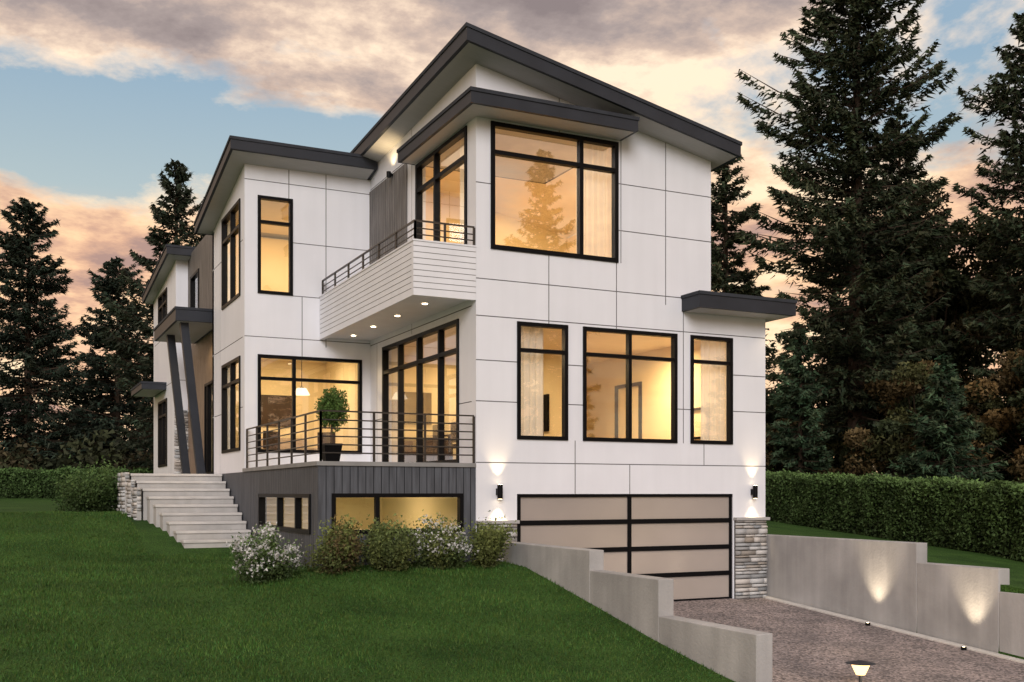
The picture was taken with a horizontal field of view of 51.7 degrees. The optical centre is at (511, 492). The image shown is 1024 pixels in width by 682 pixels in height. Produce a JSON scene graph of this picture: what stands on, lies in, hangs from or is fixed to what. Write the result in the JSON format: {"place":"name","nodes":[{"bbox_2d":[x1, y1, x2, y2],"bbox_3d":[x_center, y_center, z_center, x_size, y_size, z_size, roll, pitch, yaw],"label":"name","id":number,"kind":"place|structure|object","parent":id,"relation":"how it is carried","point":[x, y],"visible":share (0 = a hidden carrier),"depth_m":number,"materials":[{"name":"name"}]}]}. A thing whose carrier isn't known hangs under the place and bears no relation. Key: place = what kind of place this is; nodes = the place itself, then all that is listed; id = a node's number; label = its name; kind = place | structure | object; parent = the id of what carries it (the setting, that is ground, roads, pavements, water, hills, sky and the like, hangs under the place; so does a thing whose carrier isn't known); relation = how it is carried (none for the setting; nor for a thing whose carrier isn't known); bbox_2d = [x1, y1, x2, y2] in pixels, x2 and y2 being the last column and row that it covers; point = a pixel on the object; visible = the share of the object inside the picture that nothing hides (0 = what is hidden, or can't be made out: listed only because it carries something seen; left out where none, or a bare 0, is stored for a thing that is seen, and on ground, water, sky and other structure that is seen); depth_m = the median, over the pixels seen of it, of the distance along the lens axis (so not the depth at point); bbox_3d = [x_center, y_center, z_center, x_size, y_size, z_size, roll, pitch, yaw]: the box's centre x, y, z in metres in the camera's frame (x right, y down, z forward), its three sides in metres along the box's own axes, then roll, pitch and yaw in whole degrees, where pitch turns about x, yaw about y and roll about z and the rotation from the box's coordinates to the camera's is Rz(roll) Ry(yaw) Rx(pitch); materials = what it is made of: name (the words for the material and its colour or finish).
{"place":"outdoors","nodes":[
{"label":"outdoors","id":0,"kind":"place"},
{"bbox_2d":[188,235,211,308],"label":"entry wall","id":1,"kind":"structure","parent":0,"point":[201,257],"depth_m":29.45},
{"bbox_2d":[212,168,242,473],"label":"wing side wall","id":2,"kind":"structure","parent":0,"point":[227,343],"depth_m":25.35,"materials":[{"name":"paint"}]},
{"bbox_2d":[212,232,285,473],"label":"wing rear wall","id":3,"kind":"structure","parent":0,"point":[213,338],"depth_m":26.66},
{"bbox_2d":[243,164,369,467],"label":"wing front wall","id":4,"kind":"structure","parent":0,"point":[330,224],"depth_m":23.74,"materials":[{"name":"paint"}]},
{"bbox_2d":[194,139,376,234],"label":"wing roof","id":5,"kind":"structure","parent":4,"relation":"on","point":[290,152],"depth_m":23.28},
{"bbox_2d":[194,135,368,225],"bbox_3d":[-5.523,-7.165,25.236,3.310,0.866,4.660,0,0,-26],"label":"wing roof drip edge","id":6,"kind":"object","parent":5,"relation":"attached to","point":[289,145],"visible":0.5,"depth_m":23.18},
{"bbox_2d":[198,150,373,239],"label":"wing roof soffit","id":7,"kind":"structure","parent":5,"relation":"attached to","point":[237,161],"depth_m":23.75,"materials":[{"name":"paint"}]},
{"bbox_2d":[0,498,1023,681],"bbox_3d":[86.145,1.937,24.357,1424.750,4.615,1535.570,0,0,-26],"label":"ground","id":8,"kind":"structure","parent":0,"point":[155,540],"depth_m":14.57,"materials":[{"name":"plant"}]},
{"bbox_2d":[0,197,126,460],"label":"conifer tree","id":9,"kind":"object","parent":8,"relation":"on","point":[19,249],"visible":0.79,"depth_m":54.25,"materials":[{"name":"green plant"}]},
{"bbox_2d":[0,466,152,498],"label":"hedge","id":10,"kind":"object","parent":8,"relation":"on","point":[24,483],"visible":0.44,"depth_m":48.45,"materials":[{"name":"green plant"}]},
{"bbox_2d":[0,429,153,473],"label":"garden shrubbery","id":11,"kind":"object","parent":8,"relation":"on","point":[17,459],"visible":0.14,"depth_m":51.09,"materials":[{"name":"green plant"}]},
{"bbox_2d":[0,377,153,459],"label":"distant trees","id":12,"kind":"object","parent":8,"relation":"on","point":[73,421],"depth_m":59.26,"materials":[{"name":"green plant"}]},
{"bbox_2d":[48,454,125,511],"bbox_3d":[-10.072,-0.218,25.491,2.104,1.447,2.195,0,0,-26],"label":"shrub","id":13,"kind":"object","parent":8,"relation":"on","point":[94,491],"visible":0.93,"depth_m":25.07,"materials":[{"name":"green plant"}]},
{"bbox_2d":[27,256,153,462],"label":"conifer tree","id":14,"kind":"object","parent":8,"relation":"on","point":[108,285],"visible":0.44,"depth_m":54.18,"materials":[{"name":"green plant"}]},
{"bbox_2d":[116,472,124,513],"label":"stones","id":15,"kind":"object","parent":8,"relation":"on","point":[121,493],"visible":0.92,"depth_m":24.54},
{"bbox_2d":[125,480,130,516],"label":"stones","id":16,"kind":"object","parent":8,"relation":"on","point":[128,492],"visible":0.8,"depth_m":23.93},
{"bbox_2d":[120,477,140,519],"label":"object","id":17,"kind":"object","parent":8,"relation":"on","point":[138,513],"visible":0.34,"depth_m":23.94,"materials":[{"name":"stone"}]},
{"bbox_2d":[131,487,136,519],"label":"stones","id":18,"kind":"object","parent":8,"relation":"on","point":[134,501],"visible":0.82,"depth_m":23.55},
{"bbox_2d":[137,487,140,510],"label":"stones","id":19,"kind":"object","parent":18,"relation":"on","point":[138,497],"visible":1,"depth_m":23.52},
{"bbox_2d":[96,159,204,473],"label":"conifer tree","id":20,"kind":"object","parent":8,"relation":"on","point":[180,199],"visible":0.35,"depth_m":49.14,"materials":[{"name":"green plant"}]},
{"bbox_2d":[154,263,174,473],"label":"wing side","id":21,"kind":"structure","parent":8,"relation":"on","point":[161,367],"depth_m":33.53,"materials":[{"name":"paint"}]},
{"bbox_2d":[175,260,187,469],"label":"wing front","id":22,"kind":"structure","parent":8,"relation":"on","point":[181,283],"depth_m":31.82,"materials":[{"name":"paint"}]},
{"bbox_2d":[142,247,193,303],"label":"wing roof","id":23,"kind":"structure","parent":22,"relation":"on","point":[178,251],"depth_m":31.64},
{"bbox_2d":[145,254,190,303],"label":"wing roof soffit","id":24,"kind":"structure","parent":23,"relation":"attached to","point":[167,266],"depth_m":33.12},
{"bbox_2d":[142,244,195,296],"bbox_3d":[-9.291,-7.017,34.756,4.840,0.600,5.940,0,0,-26],"label":"wing roof drip edge","id":25,"kind":"object","parent":23,"relation":"attached to","point":[178,246],"visible":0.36,"depth_m":31.38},
{"bbox_2d":[116,473,251,547],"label":"entry stairs","id":26,"kind":"structure","parent":8,"relation":"on","point":[193,510],"depth_m":23.24,"materials":[{"name":"concrete"}]},
{"bbox_2d":[166,322,205,473],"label":"slanted columns","id":27,"kind":"structure","parent":26,"relation":"on","point":[192,399],"depth_m":26.97,"materials":[{"name":"grey metal"}]},
{"bbox_2d":[154,309,211,343],"bbox_3d":[-8.811,-4.495,28.543,1.140,0.330,4.100,0,0,-26],"label":"entry canopy","id":28,"kind":"object","parent":27,"relation":"on","point":[170,321],"visible":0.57,"depth_m":26.77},
{"bbox_2d":[153,306,211,330],"bbox_3d":[-8.811,-4.643,28.543,1.180,0.065,4.140,0,0,-26],"label":"entry canopy drip edge","id":29,"kind":"object","parent":28,"relation":"attached to","point":[173,309],"visible":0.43,"depth_m":26.73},
{"bbox_2d":[157,321,211,342],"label":"entry canopy soffit","id":30,"kind":"structure","parent":28,"relation":"attached to","point":[198,330],"depth_m":28.29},
{"bbox_2d":[188,331,211,473],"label":"entry wall","id":31,"kind":"structure","parent":8,"relation":"on","point":[202,355],"depth_m":29.89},
{"bbox_2d":[174,410,187,473],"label":"stone pier","id":32,"kind":"structure","parent":31,"relation":"attached to","point":[177,463],"depth_m":31.71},
{"bbox_2d":[225,519,311,583],"bbox_3d":[-3.856,0.920,16.627,1.323,1.035,1.241,0,0,-26],"label":"flowering shrub","id":33,"kind":"object","parent":8,"relation":"on","point":[260,560],"visible":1,"depth_m":16.39,"materials":[{"name":"white plant"}]},
{"bbox_2d":[222,466,315,567],"bbox_3d":[-5.392,0.620,22.310,0.150,2.160,9.760,0,0,-26],"label":"deck base side","id":34,"kind":"object","parent":8,"relation":"on","point":[246,488],"visible":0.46,"depth_m":20.41,"materials":[{"name":"paint"}]},
{"bbox_2d":[236,235,357,450],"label":"wing interior walls","id":35,"kind":"structure","parent":34,"relation":"on","point":[274,264],"depth_m":27.04,"materials":[{"name":"paint"}]},
{"bbox_2d":[261,395,291,426],"bbox_3d":[-6.087,-2.100,27.006,1.000,0.800,0.037,0,0,-26],"label":"picture frame","id":36,"kind":"object","parent":35,"relation":"attached to","point":[275,408],"visible":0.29,"depth_m":27.02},
{"bbox_2d":[261,437,316,449],"bbox_3d":[-5.889,-1.000,26.598,1.900,0.800,0.850,0,0,-26],"label":"sofa","id":37,"kind":"object","parent":35,"relation":"in","point":[299,443],"visible":0.11,"depth_m":26.88,"materials":[{"name":"fabric"}]},
{"bbox_2d":[261,200,326,362],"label":"wing ceilings","id":38,"kind":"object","parent":35,"relation":"on","point":[274,211],"visible":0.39,"depth_m":25.37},
{"bbox_2d":[296,360,309,395],"bbox_3d":[-5.043,-2.875,25.314,0.395,1.050,0.395,0,0,-26],"label":"pendant lamp","id":39,"kind":"object","parent":35,"relation":"hanging from","point":[301,391],"visible":0.88,"depth_m":25.21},
{"bbox_2d":[301,513,369,574],"bbox_3d":[-2.796,0.833,17.094,1.120,1.018,1.190,0,0,-40],"label":"shrub","id":40,"kind":"object","parent":8,"relation":"on","point":[339,552],"visible":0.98,"depth_m":16.85,"materials":[{"name":"green plant"}]},
{"bbox_2d":[355,513,432,570],"bbox_3d":[-2.066,0.827,17.393,1.067,1.012,1.206,0,0,-43],"label":"shrub","id":41,"kind":"object","parent":8,"relation":"on","point":[384,548],"visible":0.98,"depth_m":17.27,"materials":[{"name":"green plant"}]},
{"bbox_2d":[316,466,475,566],"bbox_3d":[-1.992,0.620,18.452,2.900,2.160,0.150,0,0,-26],"label":"deck base front","id":42,"kind":"object","parent":8,"relation":"on","point":[330,480],"visible":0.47,"depth_m":18.32,"materials":[{"name":"paint"}]},
{"bbox_2d":[267,497,456,529],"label":"basement windows","id":43,"kind":"structure","parent":42,"relation":"in","point":[359,509],"depth_m":22.54,"materials":[{"name":"glass"}]},
{"bbox_2d":[242,461,475,471],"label":"deck floor","id":44,"kind":"structure","parent":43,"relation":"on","point":[352,463],"depth_m":18.48,"materials":[{"name":"concrete"}]},
{"bbox_2d":[314,385,349,460],"bbox_3d":[-3.189,-1.234,18.838,0.662,1.388,0.646,0,0,-26],"label":"potted topiary","id":45,"kind":"object","parent":44,"relation":"on","point":[334,401],"visible":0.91,"depth_m":18.76,"materials":[{"name":"green plant"}]},
{"bbox_2d":[246,219,474,467],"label":"railings","id":46,"kind":"object","parent":44,"relation":"on","point":[291,433],"visible":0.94,"depth_m":18.84,"materials":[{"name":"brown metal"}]},
{"bbox_2d":[408,509,478,569],"bbox_3d":[-1.191,0.803,17.811,1.221,1.061,1.027,0,0,-26],"label":"flowering shrub","id":47,"kind":"object","parent":8,"relation":"on","point":[443,551],"visible":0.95,"depth_m":17.73,"materials":[{"name":"white plant"}]},
{"bbox_2d":[465,510,516,567],"bbox_3d":[-0.437,0.816,18.309,0.954,1.033,1.109,0,0,32],"label":"shrub","id":48,"kind":"object","parent":8,"relation":"on","point":[488,543],"visible":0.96,"depth_m":18.17,"materials":[{"name":"green plant"}]},
{"bbox_2d":[478,524,516,561],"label":"stone pier","id":49,"kind":"structure","parent":8,"relation":"on","point":[514,533],"depth_m":19.21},
{"bbox_2d":[472,287,764,597],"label":"front wall","id":50,"kind":"structure","parent":8,"relation":"on","point":[514,466],"depth_m":20.10,"materials":[{"name":"paint"}]},
{"bbox_2d":[329,296,467,340],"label":"balcony floor","id":51,"kind":"structure","parent":50,"relation":"attached to","point":[412,310],"depth_m":21.18,"materials":[{"name":"paint"}]},
{"bbox_2d":[320,242,415,339],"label":"balcony side","id":52,"kind":"structure","parent":51,"relation":"attached to","point":[381,286],"depth_m":20.73,"materials":[{"name":"white"}]},
{"bbox_2d":[319,238,475,297],"bbox_3d":[-2.505,-4.436,21.438,1.213,0.029,6.040,0,0,-26],"label":"balcony cap","id":53,"kind":"object","parent":52,"relation":"on","point":[396,249],"visible":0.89,"depth_m":19.22,"materials":[{"name":"white"}]},
{"bbox_2d":[411,240,475,300],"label":"balcony front","id":54,"kind":"structure","parent":51,"relation":"attached to","point":[441,270],"depth_m":18.72,"materials":[{"name":"white"}]},
{"bbox_2d":[496,484,502,498],"bbox_3d":[-0.228,-0.020,19.112,0.099,0.266,0.156,0,0,-26],"label":"wall sconce","id":55,"kind":"object","parent":50,"relation":"attached to","point":[499,491],"depth_m":19.05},
{"bbox_2d":[472,64,710,305],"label":"front wall","id":56,"kind":"structure","parent":50,"relation":"on","point":[664,223],"depth_m":20.45,"materials":[{"name":"paint"}]},
{"bbox_2d":[517,494,731,600],"bbox_3d":[2.265,1.090,20.490,4.900,2.140,0.100,0,0,-26],"label":"garage door frame","id":57,"kind":"object","parent":50,"relation":"attached to","point":[629,521],"visible":0.71,"depth_m":20.64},
{"bbox_2d":[521,497,728,598],"bbox_3d":[2.270,1.090,20.481,4.900,2.140,0.001,0,0,-26],"label":"garage door glass","id":58,"kind":"object","parent":57,"relation":"in","point":[602,535],"visible":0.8,"depth_m":20.70,"materials":[{"name":"glass"}]},
{"bbox_2d":[682,294,795,321],"bbox_3d":[2.538,-3.750,25.380,2.380,0.300,9.900,0,0,-26],"label":"garage canopy","id":59,"kind":"object","parent":50,"relation":"attached to","point":[735,304],"visible":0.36,"depth_m":20.84,"materials":[{"name":"grey metal"}]},
{"bbox_2d":[686,308,789,321],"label":"garage canopy soffit","id":60,"kind":"structure","parent":59,"relation":"attached to","point":[768,317],"depth_m":21.22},
{"bbox_2d":[680,290,796,303],"bbox_3d":[2.538,-3.882,25.380,2.420,0.065,9.940,0,0,-26],"label":"garage canopy drip edge","id":61,"kind":"object","parent":59,"relation":"attached to","point":[737,296],"visible":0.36,"depth_m":20.82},
{"bbox_2d":[477,520,765,598],"bbox_3d":[2.308,1.505,20.413,6.530,1.890,0.034,0,0,-26],"label":"stone backing","id":62,"kind":"object","parent":8,"relation":"on","point":[735,568],"visible":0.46,"depth_m":21.57,"materials":[{"name":"stone"}]},
{"bbox_2d":[475,517,769,523],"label":"stone caps","id":63,"kind":"object","parent":62,"relation":"on","point":[734,518],"visible":0.84,"depth_m":19.22,"materials":[{"name":"stone"}]},
{"bbox_2d":[502,542,772,681],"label":"retaining wall","id":64,"kind":"structure","parent":8,"relation":"on","point":[644,604],"depth_m":14.79,"materials":[{"name":"concrete"}]},
{"bbox_2d":[711,153,789,428],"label":"conifer tree","id":65,"kind":"object","parent":8,"relation":"on","point":[723,275],"visible":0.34,"depth_m":49.53,"materials":[{"name":"green plant"}]},
{"bbox_2d":[735,520,767,598],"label":"stone pier","id":66,"kind":"structure","parent":8,"relation":"on","point":[747,567],"depth_m":21.61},
{"bbox_2d":[765,329,834,474],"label":"spruce tree","id":67,"kind":"object","parent":8,"relation":"on","point":[789,408],"visible":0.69,"depth_m":41.15,"materials":[{"name":"green plant"}]},
{"bbox_2d":[765,418,846,474],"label":"autumn shrub","id":68,"kind":"object","parent":8,"relation":"on","point":[768,456],"visible":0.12,"depth_m":42.40,"materials":[{"name":"green plant"}]},
{"bbox_2d":[734,0,979,476],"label":"conifer tree","id":69,"kind":"object","parent":8,"relation":"on","point":[850,57],"visible":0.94,"depth_m":41.96,"materials":[{"name":"green plant"}]},
{"bbox_2d":[765,328,1020,479],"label":"distant trees","id":70,"kind":"object","parent":8,"relation":"on","point":[838,447],"visible":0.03,"depth_m":58.11,"materials":[{"name":"green plant"}]},
{"bbox_2d":[813,113,974,476],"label":"conifer tree","id":71,"kind":"object","parent":8,"relation":"on","point":[909,171],"visible":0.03,"depth_m":49.42,"materials":[{"name":"green plant"}]},
{"bbox_2d":[765,468,1023,561],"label":"hedge","id":72,"kind":"object","parent":8,"relation":"on","point":[972,515],"visible":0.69,"depth_m":27.85,"materials":[{"name":"green plant"}]},
{"bbox_2d":[766,534,1023,656],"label":"retaining wall","id":73,"kind":"structure","parent":8,"relation":"on","point":[907,586],"depth_m":18.64,"materials":[{"name":"concrete"}]},
{"bbox_2d":[839,359,1003,475],"bbox_3d":[15.415,-1.610,39.889,5.891,7.079,5.435,0,0,15],"label":"autumn shrub","id":74,"kind":"object","parent":8,"relation":"on","point":[892,437],"visible":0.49,"depth_m":39.34,"materials":[{"name":"brown plant"}]},
{"bbox_2d":[830,190,1022,394],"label":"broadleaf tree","id":75,"kind":"object","parent":8,"relation":"on","point":[950,275],"visible":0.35,"depth_m":43.75,"materials":[{"name":"green plant"}]},
{"bbox_2d":[884,354,1008,482],"bbox_3d":[14.776,-1.184,36.427,4.566,7.214,5.064,0,0,16],"label":"spruce tree","id":76,"kind":"object","parent":8,"relation":"on","point":[944,427],"visible":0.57,"depth_m":36.12,"materials":[{"name":"green plant"}]},
{"bbox_2d":[925,11,1023,482],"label":"conifer tree","id":77,"kind":"object","parent":8,"relation":"on","point":[1005,100],"visible":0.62,"depth_m":39.69,"materials":[{"name":"green plant"}]},
{"bbox_2d":[957,348,1023,482],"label":"autumn shrub","id":78,"kind":"object","parent":8,"relation":"on","point":[1004,422],"visible":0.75,"depth_m":37.76,"materials":[{"name":"brown plant"}]},
{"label":"rear walls","id":79,"kind":"object","parent":8,"relation":"on","visible":0},
{"bbox_2d":[370,68,471,462],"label":"side wall","id":80,"kind":"structure","parent":79,"relation":"on","point":[461,312],"depth_m":21.31,"materials":[{"name":"paint"}]},
{"bbox_2d":[369,164,406,264],"bbox_3d":[-2.748,-5.415,23.298,0.020,3.070,2.470,0,0,-26],"label":"grey panel","id":81,"kind":"object","parent":80,"relation":"attached to","point":[387,207],"visible":0.46,"depth_m":23.21,"materials":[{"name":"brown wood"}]},
{"bbox_2d":[158,121,732,533],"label":"window frames","id":82,"kind":"structure","parent":80,"relation":"attached to","point":[580,165],"depth_m":20.77,"materials":[{"name":"metal"}]},
{"bbox_2d":[460,138,463,243],"bbox_3d":[-0.803,-5.425,19.896,0.068,2.950,0.850,0,0,-26],"label":"curtain","id":83,"kind":"object","parent":82,"relation":"hanging from","point":[461,189],"visible":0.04,"depth_m":20.16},
{"bbox_2d":[576,142,611,257],"bbox_3d":[1.575,-5.425,20.355,0.780,2.950,0.068,0,0,-26],"label":"curtain","id":84,"kind":"object","parent":82,"relation":"hanging from","point":[597,213],"visible":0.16,"depth_m":20.39,"materials":[{"name":"fabric"}]},
{"bbox_2d":[354,27,740,171],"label":"roof","id":85,"kind":"structure","parent":79,"relation":"on","point":[464,38],"depth_m":19.64,"materials":[{"name":"grey metal"}]},
{"bbox_2d":[350,22,741,152],"bbox_3d":[-0.357,-7.269,24.142,5.930,1.741,10.240,0,0,-26],"label":"roof drip edge","id":86,"kind":"object","parent":85,"relation":"attached to","point":[508,42],"visible":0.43,"depth_m":19.63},
{"bbox_2d":[363,43,735,169],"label":"roof soffit","id":87,"kind":"structure","parent":85,"relation":"attached to","point":[463,62],"depth_m":19.94,"materials":[{"name":"paint"}]},
{"bbox_2d":[404,167,698,364],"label":"interior ceilings","id":88,"kind":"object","parent":79,"relation":"attached to","point":[550,206],"visible":0.04,"depth_m":24.24,"materials":[{"name":"paint"}]},
{"bbox_2d":[392,348,397,461],"bbox_3d":[-2.560,-1.950,23.517,0.068,2.800,0.600,0,0,-26],"label":"curtain","id":89,"kind":"object","parent":88,"relation":"hanging from","point":[395,396],"visible":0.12,"depth_m":23.62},
{"bbox_2d":[521,326,542,435],"bbox_3d":[0.302,-1.900,19.738,0.650,2.600,0.068,0,0,-26],"label":"curtain","id":90,"kind":"object","parent":88,"relation":"hanging from","point":[531,393],"visible":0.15,"depth_m":19.77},
{"bbox_2d":[701,340,725,440],"bbox_3d":[4.125,-1.900,21.593,0.650,2.600,0.068,0,0,-26],"label":"curtain","id":91,"kind":"object","parent":88,"relation":"hanging from","point":[713,402],"visible":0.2,"depth_m":21.59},
{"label":"interior floors","id":92,"kind":"structure","parent":88,"relation":"attached to","visible":0},
{"bbox_2d":[404,437,451,461],"bbox_3d":[-2.425,-0.945,25.989,1.900,0.830,0.430,0,0,-26],"label":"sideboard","id":93,"kind":"object","parent":92,"relation":"on","point":[412,458],"visible":0.16,"depth_m":25.87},
{"bbox_2d":[433,425,455,460],"bbox_3d":[-1.409,-0.990,22.520,0.440,0.920,0.440,0,0,-26],"label":"dining chair","id":94,"kind":"object","parent":92,"relation":"on","point":[435,435],"visible":0.2,"depth_m":22.52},
{"bbox_2d":[451,422,455,459],"bbox_3d":[-0.973,-0.990,21.620,0.440,0.920,0.440,0,0,-26],"label":"dining chair","id":95,"kind":"object","parent":92,"relation":"on","point":[453,428],"visible":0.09,"depth_m":21.62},
{"bbox_2d":[0,0,1023,471],"label":"sky","id":96,"kind":"structure","parent":0,"point":[97,97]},
{"bbox_2d":[402,104,632,182],"bbox_3d":[0.012,-6.776,20.736,3.300,0.001,3.630,0,0,-26],"label":"window canopy soffit","id":97,"kind":"structure","parent":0,"point":[528,144],"depth_m":20.41,"materials":[{"name":"paint"}]},
{"bbox_2d":[397,86,639,152],"bbox_3d":[0.012,-7.013,20.736,3.460,0.065,3.790,0,0,-26],"label":"window canopy drip edge","id":98,"kind":"object","parent":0,"point":[455,101],"depth_m":19.13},
{"bbox_2d":[404,189,700,458],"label":"interior walls","id":99,"kind":"structure","parent":0,"point":[604,378],"depth_m":25.73,"materials":[{"name":"paint"}]},
{"bbox_2d":[404,392,431,424],"bbox_3d":[-2.516,-2.100,26.176,1.100,0.800,0.045,0,0,-26],"label":"picture frame","id":100,"kind":"object","parent":99,"relation":"attached to","point":[409,402],"visible":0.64,"depth_m":26.20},
{"bbox_2d":[543,382,700,438],"bbox_3d":[2.669,-1.615,25.494,1.903,2.170,5.380,0,0,-55],"label":"interior door frame","id":101,"kind":"object","parent":99,"relation":"attached to","point":[546,410],"visible":0.33,"depth_m":25.67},
{"bbox_2d":[674,597,1023,681],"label":"driveway","id":102,"kind":"structure","parent":0,"point":[811,646],"depth_m":16.83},
{"bbox_2d":[845,660,875,681],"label":"path light","id":103,"kind":"object","parent":102,"relation":"on","point":[860,667],"visible":1,"depth_m":14.23,"materials":[{"name":"glass"}]},
{"bbox_2d":[761,596,1023,663],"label":"driveway kerb","id":104,"kind":"structure","parent":102,"relation":"on","point":[1018,660],"depth_m":18.36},
{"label":"wing floors","id":105,"kind":"structure","parent":0,"visible":0},
{"bbox_2d":[263,431,277,448],"bbox_3d":[-5.498,-0.990,24.648,0.440,0.920,0.440,0,0,35],"label":"dining chair","id":106,"kind":"object","parent":105,"relation":"on","point":[273,440],"visible":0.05,"depth_m":24.78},
{"bbox_2d":[317,432,335,449],"bbox_3d":[-4.465,-0.990,25.038,0.440,0.920,0.440,0,0,8],"label":"dining chair","id":107,"kind":"object","parent":105,"relation":"on","point":[325,439],"visible":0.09,"depth_m":25.21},
{"bbox_3d":[-8.208,-3.350,32.353,3.950,7.500,10.770,0,0,-26],"label":"rear wing","id":108,"kind":"object","parent":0,"visible":0},
{"bbox_2d":[131,383,165,396],"bbox_3d":[-11.957,-3.390,34.685,0.740,0.220,2.900,0,0,-26],"label":"side canopy","id":109,"kind":"object","parent":108,"relation":"attached to","point":[139,388],"visible":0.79,"depth_m":33.48,"materials":[{"name":"grey metal"}]},
{"bbox_2d":[134,389,162,396],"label":"side canopy soffit","id":110,"kind":"structure","parent":109,"relation":"attached to","point":[147,393],"depth_m":34.79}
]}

